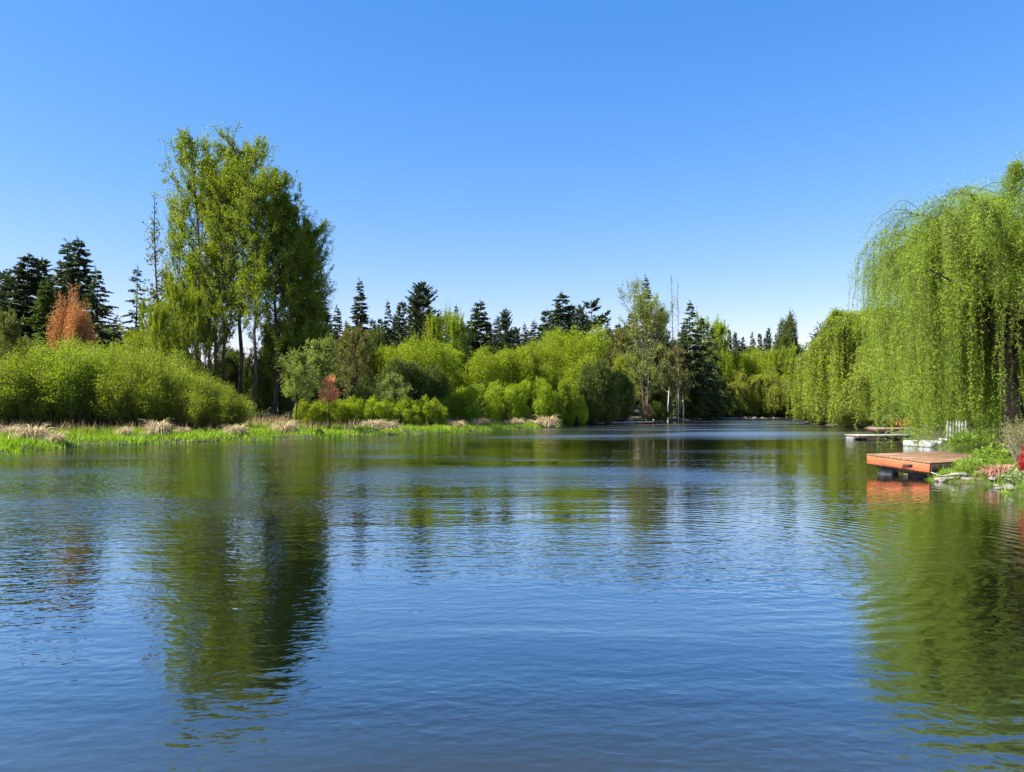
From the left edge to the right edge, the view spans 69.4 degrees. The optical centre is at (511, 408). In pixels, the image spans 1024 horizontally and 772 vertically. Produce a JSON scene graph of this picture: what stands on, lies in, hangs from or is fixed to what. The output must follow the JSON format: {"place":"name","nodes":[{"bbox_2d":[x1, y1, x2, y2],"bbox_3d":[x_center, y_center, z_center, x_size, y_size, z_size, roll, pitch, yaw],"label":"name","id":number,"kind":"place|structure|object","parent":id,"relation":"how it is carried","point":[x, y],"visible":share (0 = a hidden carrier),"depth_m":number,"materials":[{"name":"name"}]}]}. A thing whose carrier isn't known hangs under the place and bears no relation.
{"place":"outdoors","nodes":[
{"label":"outdoors","id":0,"kind":"place"},
{"bbox_2d":[0,418,1023,771],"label":"water","id":1,"kind":"structure","parent":0,"point":[786,594],"depth_m":8.98,"materials":[{"name":"blue liquid"}]},
{"bbox_2d":[867,451,975,477],"bbox_3d":[15.641,2.165,27.291,4.474,0.832,2.571,0,4,-26],"label":"dock","id":2,"kind":"object","parent":1,"relation":"on","point":[920,464],"visible":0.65,"depth_m":26.63,"materials":[{"name":"orange wood"}]},
{"bbox_2d":[0,408,1023,496],"bbox_3d":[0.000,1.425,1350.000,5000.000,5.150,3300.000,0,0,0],"label":"ground","id":3,"kind":"structure","parent":0,"point":[635,416],"depth_m":57.54,"materials":[{"name":"soil"}]},
{"bbox_2d":[0,309,32,366],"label":"broadleaf tree","id":4,"kind":"object","parent":3,"relation":"on","point":[10,329],"visible":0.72,"depth_m":65.93,"materials":[{"name":"green plant"}]},
{"bbox_2d":[0,352,37,425],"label":"willow shrub","id":5,"kind":"object","parent":3,"relation":"on","point":[3,396],"visible":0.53,"depth_m":54.34,"materials":[{"name":"green plant"}]},
{"bbox_2d":[0,251,60,353],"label":"fir tree","id":6,"kind":"object","parent":3,"relation":"on","point":[18,305],"visible":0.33,"depth_m":124.34,"materials":[{"name":"green plant"}]},
{"bbox_2d":[10,423,54,441],"bbox_3d":[-30.000,1.497,46.139,2.724,1.321,2.703,0,0,33],"label":"sedge clump","id":7,"kind":"object","parent":3,"relation":"on","point":[34,432],"visible":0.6,"depth_m":45.83,"materials":[{"name":"beige plant"}]},
{"bbox_2d":[24,277,65,351],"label":"fir tree","id":8,"kind":"object","parent":3,"relation":"on","point":[43,298],"visible":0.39,"depth_m":108.81,"materials":[{"name":"green plant"}]},
{"bbox_2d":[0,341,94,426],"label":"willow shrub","id":9,"kind":"object","parent":3,"relation":"on","point":[39,413],"visible":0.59,"depth_m":56.03,"materials":[{"name":"green plant"}]},
{"bbox_2d":[12,329,90,364],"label":"willow shrub","id":10,"kind":"object","parent":3,"relation":"on","point":[51,349],"visible":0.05,"depth_m":69.29,"materials":[{"name":"green plant"}]},
{"bbox_2d":[48,238,82,317],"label":"fir tree","id":11,"kind":"object","parent":3,"relation":"on","point":[68,259],"visible":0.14,"depth_m":130.87,"materials":[{"name":"green plant"}]},
{"bbox_2d":[23,337,118,427],"bbox_3d":[-35.530,-2.147,59.596,7.737,7.626,8.850,0,0,24],"label":"willow shrub","id":12,"kind":"object","parent":3,"relation":"on","point":[66,389],"visible":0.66,"depth_m":57.72,"materials":[{"name":"green plant"}]},
{"bbox_2d":[44,280,97,355],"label":"fir tree","id":13,"kind":"object","parent":3,"relation":"on","point":[81,328],"visible":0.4,"depth_m":103.02,"materials":[{"name":"orange plant"}]},
{"bbox_2d":[47,236,109,351],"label":"fir tree","id":14,"kind":"object","parent":3,"relation":"on","point":[79,275],"visible":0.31,"depth_m":126.65,"materials":[{"name":"green plant"}]},
{"bbox_2d":[77,267,127,352],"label":"fir tree","id":15,"kind":"object","parent":3,"relation":"on","point":[105,336],"visible":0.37,"depth_m":115.84,"materials":[{"name":"green plant"}]},
{"bbox_2d":[75,338,145,427],"bbox_3d":[-33.075,-2.204,60.885,8.174,7.779,8.180,0,0,-13],"label":"willow shrub","id":16,"kind":"object","parent":3,"relation":"on","point":[104,369],"visible":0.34,"depth_m":59.23,"materials":[{"name":"green plant"}]},
{"bbox_2d":[74,340,184,427],"bbox_3d":[-30.899,-2.012,60.545,8.202,7.462,9.052,0,0,11],"label":"willow shrub","id":17,"kind":"object","parent":3,"relation":"on","point":[126,415],"visible":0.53,"depth_m":59.38,"materials":[{"name":"green plant"}]},
{"bbox_2d":[119,264,148,348],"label":"fir tree","id":18,"kind":"object","parent":3,"relation":"on","point":[131,314],"visible":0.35,"depth_m":150.05,"materials":[{"name":"green plant"}]},
{"bbox_2d":[133,285,173,360],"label":"broadleaf tree","id":19,"kind":"object","parent":3,"relation":"on","point":[157,320],"visible":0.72,"depth_m":75.64,"materials":[{"name":"green plant"}]},
{"bbox_2d":[137,192,177,349],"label":"dead tree","id":20,"kind":"object","parent":3,"relation":"on","point":[155,294],"visible":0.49,"depth_m":79.95,"materials":[{"name":"green plant"}]},
{"bbox_2d":[123,354,219,427],"bbox_3d":[-28.219,-1.513,61.612,7.145,6.604,8.172,0,0,-11],"label":"willow shrub","id":21,"kind":"object","parent":3,"relation":"on","point":[150,395],"visible":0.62,"depth_m":60.38,"materials":[{"name":"green plant"}]},
{"bbox_2d":[141,340,205,379],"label":"willow shrub","id":22,"kind":"object","parent":3,"relation":"on","point":[180,358],"visible":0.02,"depth_m":73.53,"materials":[{"name":"green plant"}]},
{"bbox_2d":[156,185,196,352],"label":"cottonwood tree","id":23,"kind":"object","parent":3,"relation":"on","point":[172,216],"visible":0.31,"depth_m":83.53,"materials":[{"name":"green plant"}]},
{"bbox_2d":[161,265,213,376],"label":"broadleaf tree","id":24,"kind":"object","parent":3,"relation":"on","point":[194,303],"visible":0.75,"depth_m":76.70,"materials":[{"name":"green plant"}]},
{"bbox_2d":[152,124,229,348],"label":"cottonwood tree","id":25,"kind":"object","parent":3,"relation":"on","point":[193,267],"visible":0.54,"depth_m":80.64,"materials":[{"name":"green plant"}]},
{"bbox_2d":[164,369,237,430],"bbox_3d":[-26.440,-0.815,61.729,6.299,5.417,6.294,0,0,11],"label":"willow shrub","id":26,"kind":"object","parent":3,"relation":"on","point":[206,390],"visible":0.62,"depth_m":60.67,"materials":[{"name":"green plant"}]},
{"bbox_2d":[178,151,240,366],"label":"cottonwood tree","id":27,"kind":"object","parent":3,"relation":"on","point":[229,327],"visible":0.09,"depth_m":85.63,"materials":[{"name":"green plant"}]},
{"bbox_2d":[190,317,230,388],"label":"broadleaf tree","id":28,"kind":"object","parent":3,"relation":"on","point":[207,335],"visible":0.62,"depth_m":78.58,"materials":[{"name":"green plant"}]},
{"bbox_2d":[187,169,248,388],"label":"cottonwood tree","id":29,"kind":"object","parent":3,"relation":"on","point":[218,218],"visible":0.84,"depth_m":79.14,"materials":[{"name":"green plant"}]},
{"bbox_2d":[186,381,264,428],"bbox_3d":[-24.452,-0.231,61.844,6.038,4.289,5.471,0,0,-41],"label":"willow shrub","id":30,"kind":"object","parent":3,"relation":"on","point":[231,411],"visible":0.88,"depth_m":61.46,"materials":[{"name":"green plant"}]},
{"bbox_2d":[214,353,245,399],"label":"broadleaf tree","id":31,"kind":"object","parent":3,"relation":"on","point":[234,369],"visible":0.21,"depth_m":85.69,"materials":[{"name":"green plant"}]},
{"bbox_2d":[203,119,282,399],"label":"cottonwood tree","id":32,"kind":"object","parent":3,"relation":"on","point":[252,154],"visible":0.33,"depth_m":81.78,"materials":[{"name":"green plant"}]},
{"bbox_2d":[238,351,263,417],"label":"broadleaf tree","id":33,"kind":"object","parent":3,"relation":"on","point":[247,386],"visible":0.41,"depth_m":89.05,"materials":[{"name":"green plant"}]},
{"bbox_2d":[218,154,293,421],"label":"cottonwood tree","id":34,"kind":"object","parent":3,"relation":"on","point":[254,195],"visible":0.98,"depth_m":78.10,"materials":[{"name":"green plant"}]},
{"bbox_2d":[237,165,314,417],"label":"cottonwood tree","id":35,"kind":"object","parent":3,"relation":"on","point":[286,216],"visible":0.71,"depth_m":81.26,"materials":[{"name":"green plant"}]},
{"bbox_2d":[257,318,302,417],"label":"broadleaf tree","id":36,"kind":"object","parent":3,"relation":"on","point":[266,391],"visible":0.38,"depth_m":83.67,"materials":[{"name":"green plant"}]},
{"bbox_2d":[0,412,564,438],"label":"dry grass","id":37,"kind":"structure","parent":3,"relation":"on","point":[270,420],"depth_m":62.66,"materials":[{"name":"beige plant"}]},
{"bbox_2d":[273,346,317,426],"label":"young tree","id":38,"kind":"object","parent":3,"relation":"on","point":[299,365],"visible":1,"depth_m":65.65,"materials":[{"name":"green plant"}]},
{"bbox_2d":[258,191,336,419],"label":"cottonwood tree","id":39,"kind":"object","parent":3,"relation":"on","point":[306,294],"visible":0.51,"depth_m":83.23,"materials":[{"name":"green plant"}]},
{"bbox_2d":[273,245,336,358],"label":"cottonwood tree","id":40,"kind":"object","parent":3,"relation":"on","point":[326,314],"visible":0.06,"depth_m":88.11,"materials":[{"name":"green plant"}]},
{"bbox_2d":[0,419,618,455],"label":"grass","id":41,"kind":"structure","parent":3,"relation":"on","point":[6,443],"depth_m":56.03,"materials":[{"name":"green plant"}]},
{"bbox_2d":[291,397,328,425],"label":"shrub","id":42,"kind":"object","parent":3,"relation":"on","point":[305,413],"visible":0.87,"depth_m":70.24,"materials":[{"name":"green plant"}]},
{"bbox_2d":[293,209,337,408],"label":"cottonwood tree","id":43,"kind":"object","parent":3,"relation":"on","point":[318,247],"visible":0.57,"depth_m":85.32,"materials":[{"name":"green plant"}]},
{"bbox_2d":[300,333,350,399],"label":"young tree","id":44,"kind":"object","parent":3,"relation":"on","point":[322,356],"visible":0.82,"depth_m":76.71,"materials":[{"name":"green plant"}]},
{"bbox_2d":[316,374,341,427],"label":"young tree","id":45,"kind":"object","parent":3,"relation":"on","point":[331,396],"visible":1,"depth_m":66.77,"materials":[{"name":"red plant"}]},
{"bbox_2d":[317,397,350,424],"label":"shrub","id":46,"kind":"object","parent":3,"relation":"on","point":[338,412],"visible":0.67,"depth_m":72.26,"materials":[{"name":"green plant"}]},
{"bbox_2d":[327,321,383,398],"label":"broadleaf tree","id":47,"kind":"object","parent":3,"relation":"on","point":[352,340],"visible":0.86,"depth_m":101.35,"materials":[{"name":"green plant"}]},
{"bbox_2d":[343,277,372,393],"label":"fir tree","id":48,"kind":"object","parent":3,"relation":"on","point":[363,318],"visible":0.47,"depth_m":140.22,"materials":[{"name":"green plant"}]},
{"bbox_2d":[342,394,374,425],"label":"shrub","id":49,"kind":"object","parent":3,"relation":"on","point":[353,404],"visible":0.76,"depth_m":74.23,"materials":[{"name":"green plant"}]},
{"bbox_2d":[349,322,386,402],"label":"broadleaf tree","id":50,"kind":"object","parent":3,"relation":"on","point":[374,335],"visible":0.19,"depth_m":114.03,"materials":[{"name":"green plant"}]},
{"bbox_2d":[362,394,399,423],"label":"shrub","id":51,"kind":"object","parent":3,"relation":"on","point":[380,409],"visible":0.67,"depth_m":76.10,"materials":[{"name":"green plant"}]},
{"bbox_2d":[367,343,421,395],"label":"broadleaf tree","id":52,"kind":"object","parent":3,"relation":"on","point":[384,357],"visible":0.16,"depth_m":102.12,"materials":[{"name":"green plant"}]},
{"bbox_2d":[376,372,413,413],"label":"bush","id":53,"kind":"object","parent":3,"relation":"on","point":[390,380],"visible":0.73,"depth_m":80.00,"materials":[{"name":"green plant"}]},
{"bbox_2d":[373,355,432,416],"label":"broadleaf tree","id":54,"kind":"object","parent":3,"relation":"on","point":[408,371],"visible":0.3,"depth_m":95.70,"materials":[{"name":"green plant"}]},
{"bbox_2d":[386,396,422,425],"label":"shrub","id":55,"kind":"object","parent":3,"relation":"on","point":[406,408],"visible":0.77,"depth_m":78.16,"materials":[{"name":"green plant"}]},
{"bbox_2d":[389,281,449,356],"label":"fir tree","id":56,"kind":"object","parent":3,"relation":"on","point":[418,300],"visible":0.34,"depth_m":134.07,"materials":[{"name":"green plant"}]},
{"bbox_2d":[395,328,460,398],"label":"broadleaf tree","id":57,"kind":"object","parent":3,"relation":"on","point":[436,354],"visible":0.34,"depth_m":98.97,"materials":[{"name":"green plant"}]},
{"bbox_2d":[408,362,449,406],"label":"broadleaf tree","id":58,"kind":"object","parent":3,"relation":"on","point":[423,383],"visible":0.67,"depth_m":95.06,"materials":[{"name":"green plant"}]},
{"bbox_2d":[415,394,448,425],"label":"shrub","id":59,"kind":"object","parent":3,"relation":"on","point":[429,411],"visible":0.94,"depth_m":80.23,"materials":[{"name":"green plant"}]},
{"bbox_2d":[421,302,451,353],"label":"broadleaf tree","id":60,"kind":"object","parent":3,"relation":"on","point":[431,328],"visible":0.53,"depth_m":127.72,"materials":[{"name":"green plant"}]},
{"bbox_2d":[438,392,470,420],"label":"shrub","id":61,"kind":"object","parent":3,"relation":"on","point":[448,403],"visible":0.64,"depth_m":91.81,"materials":[{"name":"green plant"}]},
{"bbox_2d":[442,302,475,377],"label":"broadleaf tree","id":62,"kind":"object","parent":3,"relation":"on","point":[456,337],"visible":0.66,"depth_m":131.00,"materials":[{"name":"green plant"}]},
{"bbox_2d":[450,381,499,420],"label":"shrub","id":63,"kind":"object","parent":3,"relation":"on","point":[489,405],"visible":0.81,"depth_m":92.75,"materials":[{"name":"green plant"}]},
{"bbox_2d":[461,302,496,398],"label":"fir tree","id":64,"kind":"object","parent":3,"relation":"on","point":[477,325],"visible":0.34,"depth_m":139.52,"materials":[{"name":"green plant"}]},
{"bbox_2d":[453,340,520,414],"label":"broadleaf tree","id":65,"kind":"object","parent":3,"relation":"on","point":[487,367],"visible":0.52,"depth_m":102.43,"materials":[{"name":"green plant"}]},
{"bbox_2d":[491,308,519,380],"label":"fir tree","id":66,"kind":"object","parent":3,"relation":"on","point":[505,325],"visible":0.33,"depth_m":137.34,"materials":[{"name":"green plant"}]},
{"bbox_2d":[482,379,529,421],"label":"shrub","id":67,"kind":"object","parent":3,"relation":"on","point":[508,399],"visible":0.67,"depth_m":97.90,"materials":[{"name":"green plant"}]},
{"bbox_2d":[493,342,541,402],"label":"broadleaf tree","id":68,"kind":"object","parent":3,"relation":"on","point":[522,360],"visible":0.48,"depth_m":103.86,"materials":[{"name":"green plant"}]},
{"bbox_2d":[513,376,557,420],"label":"shrub","id":69,"kind":"object","parent":3,"relation":"on","point":[526,394],"visible":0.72,"depth_m":100.60,"materials":[{"name":"green plant"}]},
{"bbox_2d":[518,331,562,392],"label":"broadleaf tree","id":70,"kind":"object","parent":3,"relation":"on","point":[546,353],"visible":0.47,"depth_m":106.94,"materials":[{"name":"green plant"}]},
{"bbox_2d":[541,292,584,371],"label":"fir tree","id":71,"kind":"object","parent":3,"relation":"on","point":[560,317],"visible":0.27,"depth_m":159.07,"materials":[{"name":"green plant"}]},
{"bbox_2d":[545,364,583,422],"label":"shrub","id":72,"kind":"object","parent":3,"relation":"on","point":[566,389],"visible":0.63,"depth_m":105.40,"materials":[{"name":"green plant"}]},
{"bbox_2d":[562,394,589,424],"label":"shrub","id":73,"kind":"object","parent":3,"relation":"on","point":[582,417],"visible":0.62,"depth_m":106.80,"materials":[{"name":"green plant"}]},
{"bbox_2d":[551,318,611,407],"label":"broadleaf tree","id":74,"kind":"object","parent":3,"relation":"on","point":[591,343],"visible":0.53,"depth_m":118.51,"materials":[{"name":"green plant"}]},
{"bbox_2d":[571,298,613,355],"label":"pine tree","id":75,"kind":"object","parent":3,"relation":"on","point":[593,305],"visible":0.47,"depth_m":170.17,"materials":[{"name":"green plant"}]},
{"bbox_2d":[577,357,621,424],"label":"broadleaf tree","id":76,"kind":"object","parent":3,"relation":"on","point":[603,391],"visible":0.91,"depth_m":111.60,"materials":[{"name":"green plant"}]},
{"bbox_2d":[610,369,636,423],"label":"broadleaf tree","id":77,"kind":"object","parent":3,"relation":"on","point":[626,392],"visible":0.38,"depth_m":119.86,"materials":[{"name":"green plant"}]},
{"bbox_2d":[600,324,647,383],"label":"broadleaf tree","id":78,"kind":"object","parent":3,"relation":"on","point":[620,336],"visible":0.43,"depth_m":140.47,"materials":[{"name":"green plant"}]},
{"bbox_2d":[606,348,657,418],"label":"broadleaf tree","id":79,"kind":"object","parent":3,"relation":"on","point":[620,361],"visible":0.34,"depth_m":134.11,"materials":[{"name":"green plant"}]},
{"bbox_2d":[614,276,680,417],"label":"cottonwood tree","id":80,"kind":"object","parent":3,"relation":"on","point":[651,327],"visible":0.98,"depth_m":127.38,"materials":[{"name":"green plant"}]},
{"bbox_2d":[638,376,673,418],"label":"broadleaf tree","id":81,"kind":"object","parent":3,"relation":"on","point":[658,396],"visible":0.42,"depth_m":138.49,"materials":[{"name":"green plant"}]},
{"bbox_2d":[656,351,681,421],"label":"birch tree","id":82,"kind":"object","parent":3,"relation":"on","point":[669,383],"visible":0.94,"depth_m":133.86,"materials":[{"name":"green plant"}]},
{"bbox_2d":[670,347,691,420],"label":"birch tree","id":83,"kind":"object","parent":3,"relation":"on","point":[683,374],"visible":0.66,"depth_m":140.61,"materials":[{"name":"green plant"}]},
{"bbox_2d":[669,300,717,417],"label":"fir tree","id":84,"kind":"object","parent":3,"relation":"on","point":[691,359],"visible":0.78,"depth_m":158.74,"materials":[{"name":"green plant"}]},
{"bbox_2d":[684,317,725,418],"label":"fir tree","id":85,"kind":"object","parent":3,"relation":"on","point":[705,345],"visible":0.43,"depth_m":165.49,"materials":[{"name":"green plant"}]},
{"bbox_2d":[695,379,727,417],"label":"broadleaf tree","id":86,"kind":"object","parent":3,"relation":"on","point":[711,398],"visible":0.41,"depth_m":166.07,"materials":[{"name":"green plant"}]},
{"bbox_2d":[693,306,733,380],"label":"broadleaf tree","id":87,"kind":"object","parent":3,"relation":"on","point":[720,329],"visible":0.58,"depth_m":194.75,"materials":[{"name":"green plant"}]},
{"bbox_2d":[705,327,731,407],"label":"fir tree","id":88,"kind":"object","parent":3,"relation":"on","point":[715,348],"visible":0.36,"depth_m":179.47,"materials":[{"name":"green plant"}]},
{"bbox_2d":[715,351,748,402],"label":"broadleaf tree","id":89,"kind":"object","parent":3,"relation":"on","point":[737,362],"visible":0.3,"depth_m":194.48,"materials":[{"name":"green plant"}]},
{"bbox_2d":[719,370,758,407],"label":"willow tree","id":90,"kind":"object","parent":3,"relation":"on","point":[736,385],"visible":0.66,"depth_m":187.32,"materials":[{"name":"green plant"}]},
{"bbox_2d":[739,342,765,404],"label":"broadleaf tree","id":91,"kind":"object","parent":3,"relation":"on","point":[752,361],"visible":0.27,"depth_m":198.42,"materials":[{"name":"green plant"}]},
{"bbox_2d":[746,366,791,416],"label":"willow tree","id":92,"kind":"object","parent":3,"relation":"on","point":[770,389],"visible":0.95,"depth_m":183.57,"materials":[{"name":"green plant"}]},
{"bbox_2d":[760,340,796,406],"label":"broadleaf tree","id":93,"kind":"object","parent":3,"relation":"on","point":[774,357],"visible":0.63,"depth_m":191.24,"materials":[{"name":"green plant"}]},
{"bbox_2d":[772,307,799,403],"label":"broadleaf tree","id":94,"kind":"object","parent":3,"relation":"on","point":[786,329],"visible":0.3,"depth_m":203.51,"materials":[{"name":"green plant"}]},
{"bbox_2d":[785,335,838,423],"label":"willow tree","id":95,"kind":"object","parent":3,"relation":"on","point":[798,376],"visible":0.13,"depth_m":115.59,"materials":[{"name":"green plant"}]},
{"bbox_2d":[802,304,895,426],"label":"willow tree","id":96,"kind":"object","parent":3,"relation":"on","point":[838,335],"visible":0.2,"depth_m":98.09,"materials":[{"name":"green plant"}]},
{"bbox_2d":[828,399,875,426],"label":"waterside bush","id":97,"kind":"object","parent":3,"relation":"on","point":[844,418],"visible":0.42,"depth_m":93.22,"materials":[{"name":"green plant"}]},
{"bbox_2d":[836,321,963,427],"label":"willow tree","id":98,"kind":"object","parent":3,"relation":"on","point":[864,382],"visible":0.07,"depth_m":80.17,"materials":[{"name":"green plant"}]},
{"bbox_2d":[844,152,1023,452],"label":"willow tree","id":99,"kind":"object","parent":3,"relation":"on","point":[959,271],"visible":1,"depth_m":30.41,"materials":[{"name":"green plant"}]},
{"bbox_2d":[924,431,1023,495],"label":"bank grass","id":100,"kind":"structure","parent":3,"relation":"on","point":[951,469],"depth_m":24.74,"materials":[{"name":"green plant"}]},
{"bbox_2d":[971,440,1015,459],"bbox_3d":[17.446,1.593,26.528,1.589,1.009,1.776,0,0,-14],"label":"herb plant","id":101,"kind":"object","parent":3,"relation":"on","point":[999,452],"visible":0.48,"depth_m":26.32,"materials":[{"name":"green plant"}]},
{"bbox_2d":[996,421,1023,462],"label":"twiggy shrub","id":102,"kind":"object","parent":3,"relation":"on","point":[1019,439],"visible":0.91,"depth_m":24.72,"materials":[{"name":"beige plant"}]},
{"bbox_2d":[0,0,1023,363],"label":"sky","id":103,"kind":"structure","parent":0,"point":[514,155],"materials":[{"name":"blue"}]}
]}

